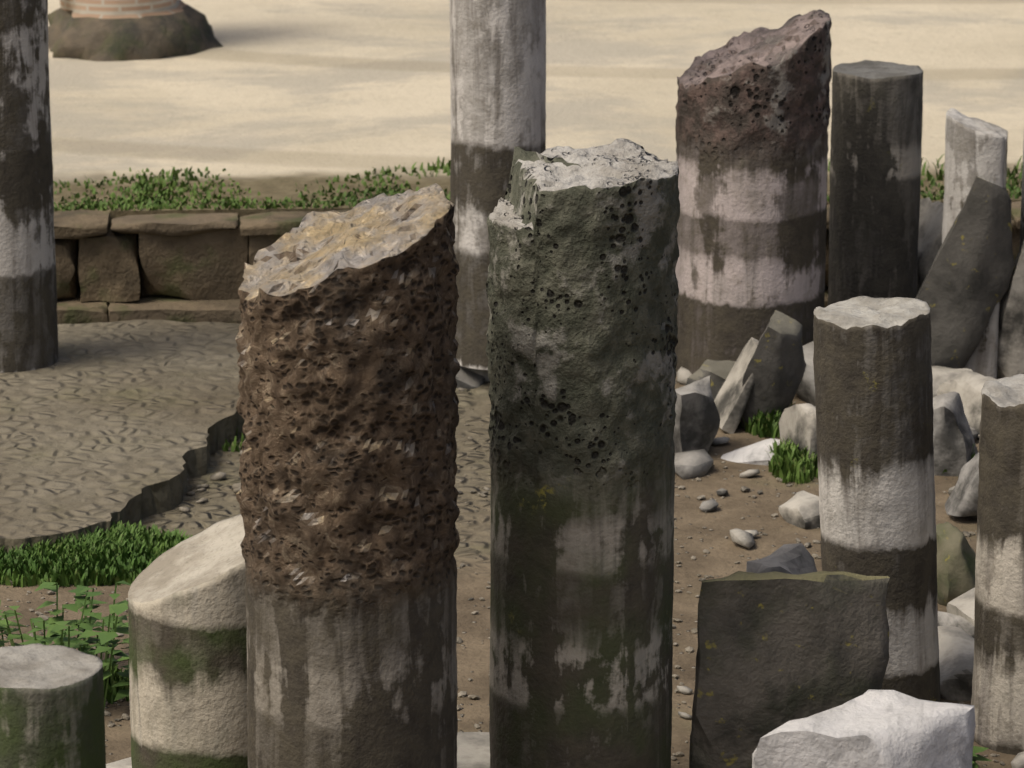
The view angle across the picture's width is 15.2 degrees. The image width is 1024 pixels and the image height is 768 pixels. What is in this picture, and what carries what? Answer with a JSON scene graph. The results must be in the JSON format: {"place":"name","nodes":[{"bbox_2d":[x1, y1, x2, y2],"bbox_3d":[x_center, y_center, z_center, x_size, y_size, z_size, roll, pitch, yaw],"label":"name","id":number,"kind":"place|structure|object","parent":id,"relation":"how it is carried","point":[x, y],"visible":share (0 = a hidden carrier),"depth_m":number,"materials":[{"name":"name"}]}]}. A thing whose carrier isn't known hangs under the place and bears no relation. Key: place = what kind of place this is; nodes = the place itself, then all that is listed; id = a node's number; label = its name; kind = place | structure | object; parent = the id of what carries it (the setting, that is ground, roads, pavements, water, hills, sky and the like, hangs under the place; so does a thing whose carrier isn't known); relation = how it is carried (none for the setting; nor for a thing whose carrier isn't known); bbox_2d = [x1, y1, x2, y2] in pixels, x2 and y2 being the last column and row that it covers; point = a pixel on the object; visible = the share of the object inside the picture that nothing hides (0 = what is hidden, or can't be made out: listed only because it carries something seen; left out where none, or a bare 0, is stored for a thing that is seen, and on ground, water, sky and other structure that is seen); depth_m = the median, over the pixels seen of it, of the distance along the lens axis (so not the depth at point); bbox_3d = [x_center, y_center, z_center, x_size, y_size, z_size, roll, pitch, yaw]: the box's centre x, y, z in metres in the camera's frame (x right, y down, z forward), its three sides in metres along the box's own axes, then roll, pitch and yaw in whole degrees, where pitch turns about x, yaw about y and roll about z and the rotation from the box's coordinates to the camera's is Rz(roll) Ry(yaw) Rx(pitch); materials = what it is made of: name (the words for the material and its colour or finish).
{"place":"outdoors","nodes":[
{"label":"outdoors","id":0,"kind":"place"},
{"bbox_2d":[48,0,222,60],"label":"column base","id":1,"kind":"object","parent":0,"point":[108,30],"depth_m":30.01,"materials":[{"name":"grey stone"}]},
{"bbox_2d":[108,296,241,323],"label":"stone block","id":2,"kind":"structure","parent":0,"point":[170,309],"depth_m":24.28,"materials":[{"name":"brown stone"}]},
{"bbox_2d":[249,235,282,264],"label":"block wall","id":3,"kind":"structure","parent":2,"relation":"on","point":[257,243],"depth_m":24.37,"materials":[{"name":"brown stone"}]},
{"bbox_2d":[138,221,248,300],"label":"block wall","id":4,"kind":"structure","parent":0,"point":[205,266],"depth_m":24.40,"materials":[{"name":"brown stone"}]},
{"bbox_2d":[111,213,237,235],"bbox_3d":[-2.149,-1.020,24.472,0.816,0.097,0.390,0,13,-2],"label":"wall cap","id":5,"kind":"object","parent":4,"relation":"on","point":[176,224],"visible":1,"depth_m":24.32,"materials":[{"name":"brown stone"}]},
{"bbox_2d":[0,375,1015,767],"bbox_3d":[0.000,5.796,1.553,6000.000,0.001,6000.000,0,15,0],"label":"ground","id":6,"kind":"structure","parent":0,"point":[474,519],"depth_m":20.12,"materials":[{"name":"brown soil"}]},
{"bbox_2d":[0,643,105,767],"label":"column stump","id":7,"kind":"object","parent":6,"relation":"on","point":[51,706],"visible":1,"depth_m":13.87,"materials":[{"name":"grey stone"}]},
{"bbox_2d":[0,580,130,708],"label":"weed plant","id":8,"kind":"object","parent":6,"relation":"on","point":[57,633],"visible":0.54,"depth_m":17.69,"materials":[{"name":"green plant"}]},
{"bbox_2d":[2,580,129,746],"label":"debris stones","id":9,"kind":"object","parent":6,"relation":"on","point":[45,618],"visible":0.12,"depth_m":18.61,"materials":[{"name":"grey stone"}]},
{"bbox_2d":[57,292,108,323],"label":"stone block","id":10,"kind":"structure","parent":6,"relation":"on","point":[76,310],"depth_m":24.24,"materials":[{"name":"brown stone"}]},
{"bbox_2d":[55,238,79,299],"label":"block wall","id":11,"kind":"structure","parent":10,"relation":"on","point":[66,257],"depth_m":24.39,"materials":[{"name":"brown stone"}]},
{"bbox_2d":[78,225,139,301],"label":"block wall","id":12,"kind":"structure","parent":10,"relation":"on","point":[108,268],"depth_m":24.37,"materials":[{"name":"brown stone"}]},
{"bbox_2d":[54,210,110,238],"bbox_3d":[-3.075,-1.010,24.403,1.026,0.106,0.395,-1,17,-3],"label":"wall cap","id":13,"kind":"object","parent":12,"relation":"on","point":[75,224],"visible":0.61,"depth_m":24.28,"materials":[{"name":"brown stone"}]},
{"bbox_2d":[0,520,191,587],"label":"grass patch","id":14,"kind":"object","parent":6,"relation":"on","point":[119,552],"visible":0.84,"depth_m":19.52,"materials":[{"name":"green plant"}]},
{"bbox_2d":[103,662,128,702],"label":"weeds","id":15,"kind":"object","parent":6,"relation":"on","point":[117,677],"depth_m":17.79,"materials":[{"name":"green plant"}]},
{"bbox_2d":[106,757,131,767],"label":"rock","id":16,"kind":"object","parent":6,"relation":"on","point":[125,763],"visible":0.23,"depth_m":16.66,"materials":[{"name":"stone"}]},
{"bbox_2d":[0,320,244,552],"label":"stone pavement","id":17,"kind":"structure","parent":6,"relation":"on","point":[103,425],"depth_m":21.75,"materials":[{"name":"beige stone"}]},
{"bbox_2d":[0,0,58,372],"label":"column","id":18,"kind":"structure","parent":17,"relation":"on","point":[28,317],"depth_m":22.61,"materials":[{"name":"grey stone"}]},
{"bbox_2d":[128,514,247,767],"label":"column stump","id":19,"kind":"object","parent":6,"relation":"on","point":[187,622],"visible":0.69,"depth_m":16.03,"materials":[{"name":"beige stone"}]},
{"bbox_2d":[179,450,242,512],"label":"pebbles","id":20,"kind":"object","parent":6,"relation":"on","point":[236,487],"visible":0.25,"depth_m":20.99,"materials":[{"name":"beige stone"}]},
{"bbox_2d":[222,428,244,451],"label":"channel grass","id":21,"kind":"structure","parent":6,"relation":"on","point":[233,446],"depth_m":21.78,"materials":[{"name":"green plant"}]},
{"bbox_2d":[235,183,459,767],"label":"brown column","id":22,"kind":"structure","parent":6,"relation":"on","point":[348,364],"depth_m":14.92,"materials":[{"name":"brown stone"}]},
{"bbox_2d":[456,367,484,388],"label":"rock","id":23,"kind":"object","parent":6,"relation":"on","point":[466,378],"visible":0.38,"depth_m":23.13,"materials":[{"name":"grey stone"}]},
{"bbox_2d":[457,732,489,767],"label":"stone block","id":24,"kind":"structure","parent":6,"relation":"on","point":[473,749],"depth_m":16.66,"materials":[{"name":"stone"}]},
{"bbox_2d":[460,366,489,381],"bbox_3d":[-0.085,-0.162,23.600,0.693,0.154,0.755,-2,15,-8],"label":"pedestal","id":25,"kind":"object","parent":6,"relation":"on","point":[484,373],"visible":0.1,"depth_m":23.22,"materials":[{"name":"stone"}]},
{"bbox_2d":[449,0,545,369],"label":"tall column","id":26,"kind":"structure","parent":25,"relation":"on","point":[498,78],"depth_m":22.69,"materials":[{"name":"grey stone"}]},
{"bbox_2d":[457,388,684,760],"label":"pebbles","id":27,"kind":"object","parent":6,"relation":"on","point":[464,693],"visible":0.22,"depth_m":18.56,"materials":[{"name":"stone"}]},
{"bbox_2d":[486,138,679,767],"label":"column","id":28,"kind":"structure","parent":6,"relation":"on","point":[582,290],"depth_m":15.59,"materials":[{"name":"grey stone"}]},
{"bbox_2d":[673,375,719,452],"bbox_3d":[1.006,0.182,21.686,0.331,0.473,0.362,-13,27,-22],"label":"grey block","id":29,"kind":"object","parent":6,"relation":"on","point":[697,422],"depth_m":21.52,"materials":[{"name":"stone"}]},
{"bbox_2d":[685,359,735,399],"bbox_3d":[1.264,0.011,22.778,0.296,0.248,0.519,25,20,23],"label":"rock","id":30,"kind":"object","parent":6,"relation":"on","point":[718,371],"visible":0.34,"depth_m":22.61,"materials":[{"name":"grey stone"}]},
{"bbox_2d":[714,337,758,433],"bbox_3d":[1.328,0.008,22.236,0.086,0.518,0.361,25,9,-16],"label":"stone shard","id":31,"kind":"object","parent":6,"relation":"on","point":[731,398],"visible":0.77,"depth_m":22.18,"materials":[{"name":"stone"}]},
{"bbox_2d":[721,438,782,465],"bbox_3d":[1.358,0.396,21.653,0.324,0.075,0.306,-5,16,22],"label":"rock","id":32,"kind":"object","parent":6,"relation":"on","point":[756,453],"visible":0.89,"depth_m":21.59,"materials":[{"name":"stone"}]},
{"bbox_2d":[675,9,831,373],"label":"broken column","id":33,"kind":"structure","parent":6,"relation":"on","point":[753,109],"depth_m":22.84,"materials":[{"name":"grey stone"}]},
{"bbox_2d":[740,402,798,438],"bbox_3d":[1.497,0.160,22.239,0.375,0.179,0.548,0,15,0],"label":"grass tuft","id":34,"kind":"object","parent":6,"relation":"on","point":[761,425],"visible":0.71,"depth_m":22.07,"materials":[{"name":"green plant"}]},
{"bbox_2d":[740,310,805,429],"bbox_3d":[1.508,-0.042,22.185,0.330,0.658,0.316,26,23,3],"label":"dark block","id":35,"kind":"object","parent":6,"relation":"on","point":[776,366],"visible":0.91,"depth_m":22.05,"materials":[{"name":"grey stone"}]},
{"bbox_2d":[746,543,816,574],"bbox_3d":[1.232,1.217,16.689,0.562,1.076,0.445,-5,16,-11],"label":"rock","id":36,"kind":"object","parent":6,"relation":"on","point":[797,559],"visible":0.16,"depth_m":16.50,"materials":[{"name":"grey stone"}]},
{"bbox_2d":[689,571,889,767],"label":"upright slab","id":37,"kind":"object","parent":6,"relation":"on","point":[775,649],"visible":0.88,"depth_m":16.12,"materials":[{"name":"grey stone"}]},
{"bbox_2d":[766,436,817,484],"bbox_3d":[1.567,0.397,21.382,0.323,0.164,0.673,0,15,0],"label":"grass tuft","id":38,"kind":"object","parent":6,"relation":"on","point":[789,462],"visible":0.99,"depth_m":21.26,"materials":[{"name":"green plant"}]},
{"bbox_2d":[779,403,816,464],"bbox_3d":[1.631,0.272,21.524,0.160,0.396,0.505,-5,16,-19],"label":"rock","id":39,"kind":"object","parent":6,"relation":"on","point":[797,423],"visible":0.62,"depth_m":21.37,"materials":[{"name":"stone"}]},
{"bbox_2d":[778,490,819,528],"bbox_3d":[1.556,0.682,20.423,0.172,0.157,0.265,-8,17,-29],"label":"rock","id":40,"kind":"object","parent":6,"relation":"on","point":[799,509],"depth_m":20.36,"materials":[{"name":"stone"}]},
{"bbox_2d":[796,341,815,406],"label":"rock","id":41,"kind":"object","parent":6,"relation":"on","point":[805,392],"visible":0.16,"depth_m":22.68,"materials":[{"name":"grey stone"}]},
{"bbox_2d":[824,288,827,307],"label":"step wall","id":42,"kind":"structure","parent":6,"relation":"on","point":[826,297],"depth_m":24.55,"materials":[{"name":"stone"}]},
{"bbox_2d":[825,229,828,287],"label":"block wall","id":43,"kind":"structure","parent":42,"relation":"on","point":[827,261],"depth_m":24.65,"materials":[{"name":"stone"}]},
{"bbox_2d":[826,205,829,228],"bbox_3d":[1.700,-1.071,24.664,0.954,0.101,0.405,-1,16,-5],"label":"wall cap","id":44,"kind":"object","parent":43,"relation":"on","point":[828,207],"depth_m":24.56,"materials":[{"name":"stone"}]},
{"bbox_2d":[674,427,978,511],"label":"pebbles","id":45,"kind":"object","parent":6,"relation":"on","point":[693,464],"visible":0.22,"depth_m":21.26,"materials":[{"name":"grey stone"}]},
{"bbox_2d":[673,367,1023,767],"bbox_3d":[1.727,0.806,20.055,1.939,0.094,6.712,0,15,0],"label":"pebbles","id":46,"kind":"object","parent":6,"relation":"on","point":[744,538],"visible":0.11,"depth_m":20.01,"materials":[{"name":"grey stone"}]},
{"bbox_2d":[752,690,975,767],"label":"white block","id":47,"kind":"object","parent":6,"relation":"on","point":[881,729],"depth_m":15.04,"materials":[{"name":"stone"}]},
{"bbox_2d":[827,60,922,305],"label":"dark column","id":48,"kind":"structure","parent":6,"relation":"on","point":[875,156],"depth_m":23.71,"materials":[{"name":"grey stone"}]},
{"bbox_2d":[813,296,939,701],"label":"pale column","id":49,"kind":"structure","parent":6,"relation":"on","point":[873,375],"depth_m":17.10,"materials":[{"name":"grey stone"}]},
{"bbox_2d":[917,197,942,293],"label":"stone slab","id":50,"kind":"structure","parent":6,"relation":"on","point":[930,230],"depth_m":24.19,"materials":[{"name":"stone"}]},
{"bbox_2d":[932,366,972,397],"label":"rock","id":51,"kind":"object","parent":6,"relation":"on","point":[941,374],"depth_m":22.68,"materials":[{"name":"stone"}]},
{"bbox_2d":[933,391,977,475],"bbox_3d":[2.444,0.269,21.440,0.294,0.433,0.464,8,16,13],"label":"block","id":52,"kind":"object","parent":6,"relation":"on","point":[953,441],"depth_m":21.25,"materials":[{"name":"grey stone"}]},
{"bbox_2d":[936,522,975,606],"bbox_3d":[2.211,0.892,19.155,0.259,0.418,0.417,-7,16,-14],"label":"mossy block","id":53,"kind":"object","parent":6,"relation":"on","point":[956,556],"visible":0.58,"depth_m":19.02,"materials":[{"name":"stone"}]},
{"bbox_2d":[938,626,973,700],"bbox_3d":[2.077,1.318,17.949,0.255,0.222,0.513,2,15,8],"label":"rock","id":54,"kind":"object","parent":6,"relation":"on","point":[956,654],"visible":0.52,"depth_m":17.81,"materials":[{"name":"stone"}]},
{"bbox_2d":[938,611,973,637],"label":"rock","id":55,"kind":"object","parent":6,"relation":"on","point":[953,620],"visible":0.2,"depth_m":18.43,"materials":[{"name":"grey stone"}]},
{"bbox_2d":[943,444,975,476],"bbox_3d":[2.447,0.399,21.426,0.301,0.139,0.439,0,15,0],"label":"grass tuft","id":56,"kind":"object","parent":6,"relation":"on","point":[972,456],"visible":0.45,"depth_m":21.46,"materials":[{"name":"green plant"}]},
{"bbox_2d":[946,587,974,626],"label":"rock","id":57,"kind":"object","parent":6,"relation":"on","point":[963,605],"visible":0.2,"depth_m":18.50,"materials":[{"name":"stone"}]},
{"bbox_2d":[945,453,978,517],"bbox_3d":[2.568,0.544,20.580,0.386,0.363,0.563,19,13,20],"label":"rock","id":58,"kind":"object","parent":6,"relation":"on","point":[962,500],"visible":0.32,"depth_m":20.43,"materials":[{"name":"grey stone"}]},
{"bbox_2d":[915,176,1015,368],"bbox_3d":[2.724,-0.596,23.064,0.471,1.284,0.319,26,15,4],"label":"leaning slab","id":59,"kind":"object","parent":6,"relation":"on","point":[963,288],"visible":0.71,"depth_m":22.93,"materials":[{"name":"grey stone"}]},
{"bbox_2d":[937,370,996,437],"bbox_3d":[2.720,0.130,22.226,0.370,0.308,0.476,-23,25,-8],"label":"rock","id":60,"kind":"object","parent":6,"relation":"on","point":[967,385],"visible":0.34,"depth_m":22.17,"materials":[{"name":"stone"}]},
{"bbox_2d":[942,108,1007,378],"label":"half column","id":61,"kind":"structure","parent":6,"relation":"on","point":[974,147],"depth_m":22.90,"materials":[{"name":"grey stone"}]},
{"bbox_2d":[972,746,990,767],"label":"weed plant","id":62,"kind":"object","parent":6,"relation":"on","point":[977,757],"visible":0.06,"depth_m":16.76,"materials":[{"name":"green plant"}]},
{"bbox_2d":[971,374,1023,754],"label":"column","id":63,"kind":"structure","parent":6,"relation":"on","point":[997,700],"depth_m":16.91,"materials":[{"name":"grey stone"}]},
{"bbox_2d":[997,241,1023,378],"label":"stone slab","id":64,"kind":"object","parent":6,"relation":"on","point":[1010,360],"visible":0.74,"depth_m":23.07,"materials":[{"name":"stone"}]},
{"bbox_2d":[48,0,1023,304],"bbox_3d":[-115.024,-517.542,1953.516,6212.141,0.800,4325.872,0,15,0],"label":"sandy ground","id":65,"kind":"structure","parent":0,"point":[276,100],"depth_m":28.85,"materials":[{"name":"beige sand"}]},
{"bbox_2d":[53,154,1022,210],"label":"wall top grass","id":66,"kind":"structure","parent":0,"point":[156,204],"depth_m":25.12,"materials":[{"name":"green plant"}]},
{"bbox_2d":[1019,136,1023,249],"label":"column","id":67,"kind":"structure","parent":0,"point":[1022,222],"depth_m":23.28,"materials":[{"name":"grey stone"}]},
{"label":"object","id":68,"kind":"object","parent":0,"visible":0},
{"bbox_2d":[1012,225,1019,260],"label":"block wall","id":69,"kind":"structure","parent":68,"relation":"on","point":[1015,239],"depth_m":24.68,"materials":[{"name":"stone"}]},
{"bbox_2d":[1011,201,1020,228],"bbox_3d":[3.802,-1.114,24.785,1.204,0.118,0.398,-1,17,-5],"label":"wall cap","id":70,"kind":"object","parent":69,"relation":"on","point":[1015,211],"visible":0.48,"depth_m":24.66,"materials":[{"name":"beige stone"}]},
{"bbox_3d":[-0.985,-0.793,24.619,0.513,0.457,0.349,0,14,-1],"label":"wall block","id":71,"kind":"object","parent":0,"visible":0},
{"bbox_2d":[240,209,350,235],"bbox_3d":[-1.200,-1.033,24.513,1.078,0.097,0.398,-1,13,-5],"label":"wall cap","id":72,"kind":"object","parent":71,"relation":"on","point":[275,223],"visible":0.44,"depth_m":24.33,"materials":[{"name":"brown stone"}]}
]}

